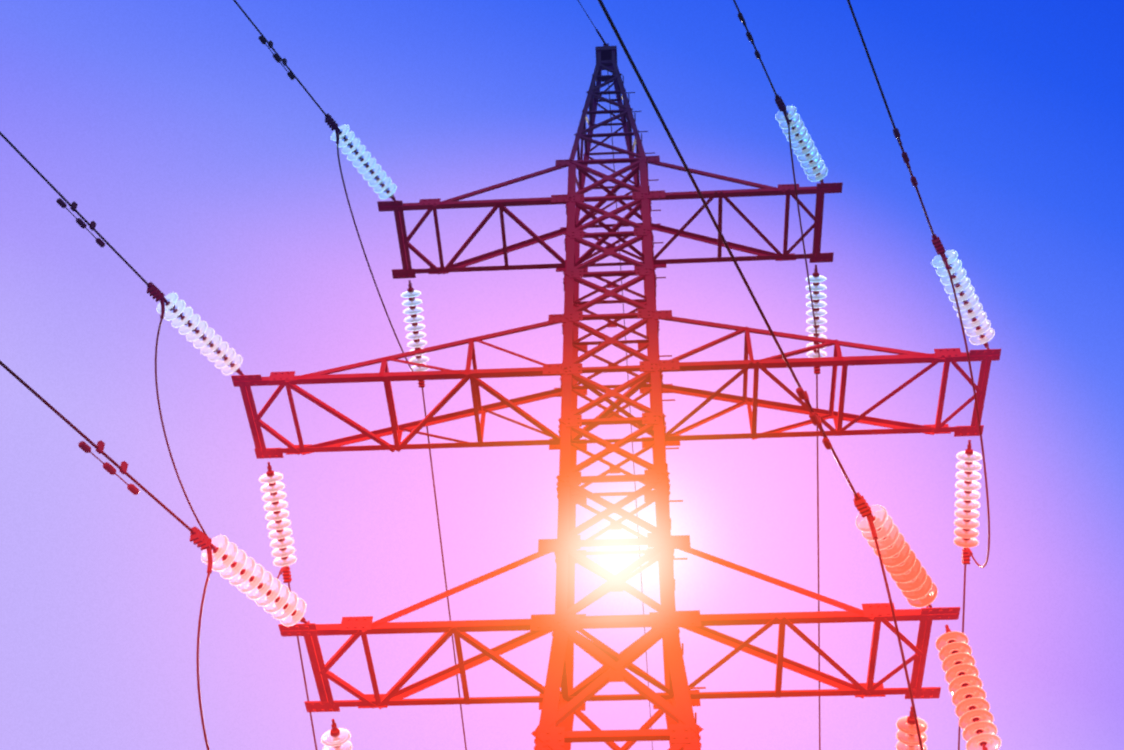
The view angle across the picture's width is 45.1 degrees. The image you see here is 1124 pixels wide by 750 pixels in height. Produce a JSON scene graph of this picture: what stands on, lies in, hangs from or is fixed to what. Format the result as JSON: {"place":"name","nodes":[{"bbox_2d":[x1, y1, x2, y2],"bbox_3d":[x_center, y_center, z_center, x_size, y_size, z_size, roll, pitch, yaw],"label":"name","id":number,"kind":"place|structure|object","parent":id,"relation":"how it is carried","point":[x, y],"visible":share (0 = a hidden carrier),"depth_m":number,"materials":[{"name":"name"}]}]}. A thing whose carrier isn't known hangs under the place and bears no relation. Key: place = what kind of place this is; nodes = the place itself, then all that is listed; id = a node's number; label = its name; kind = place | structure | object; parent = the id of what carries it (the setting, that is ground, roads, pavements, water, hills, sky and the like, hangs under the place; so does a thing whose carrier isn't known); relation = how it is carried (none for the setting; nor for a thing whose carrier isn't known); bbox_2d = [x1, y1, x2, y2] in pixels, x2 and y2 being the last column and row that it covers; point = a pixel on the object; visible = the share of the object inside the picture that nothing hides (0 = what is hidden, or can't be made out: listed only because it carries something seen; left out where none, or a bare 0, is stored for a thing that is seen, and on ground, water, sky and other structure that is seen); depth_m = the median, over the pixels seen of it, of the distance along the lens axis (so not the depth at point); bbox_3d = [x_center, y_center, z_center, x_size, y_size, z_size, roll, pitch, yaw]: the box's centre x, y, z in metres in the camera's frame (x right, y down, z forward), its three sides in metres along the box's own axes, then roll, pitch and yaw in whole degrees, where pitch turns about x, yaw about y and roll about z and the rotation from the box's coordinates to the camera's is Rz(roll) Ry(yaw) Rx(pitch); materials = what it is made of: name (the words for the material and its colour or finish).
{"place":"outdoors","nodes":[
{"label":"outdoors","id":0,"kind":"place"},
{"bbox_2d":[0,0,1123,749],"label":"sky","id":1,"kind":"structure","parent":0,"point":[171,128],"materials":[{"name":"blue"}]},
{"label":"ground","id":2,"kind":"structure","parent":0,"visible":0},
{"bbox_2d":[0,0,989,749],"bbox_3d":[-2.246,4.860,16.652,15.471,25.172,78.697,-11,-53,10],"label":"conductors","id":3,"kind":"structure","parent":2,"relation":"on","point":[68,422],"depth_m":14.55,"materials":[{"name":"metal"}]},
{"bbox_2d":[231,43,1000,749],"bbox_3d":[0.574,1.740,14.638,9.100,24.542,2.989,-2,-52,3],"label":"pylon","id":4,"kind":"object","parent":2,"relation":"on","point":[559,699],"visible":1,"depth_m":15.98,"materials":[{"name":"metal"}]},
{"bbox_2d":[56,13,988,749],"bbox_3d":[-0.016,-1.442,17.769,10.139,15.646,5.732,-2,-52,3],"label":"line fittings","id":5,"kind":"object","parent":4,"relation":"attached to","point":[198,537],"visible":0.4,"depth_m":15.03,"materials":[{"name":"metal"}]},
{"bbox_2d":[157,106,1000,749],"bbox_3d":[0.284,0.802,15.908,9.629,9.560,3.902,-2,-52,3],"label":"insulator discs","id":6,"kind":"object","parent":4,"relation":"attached to","point":[915,586],"visible":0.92,"depth_m":15.26,"materials":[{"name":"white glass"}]}
]}

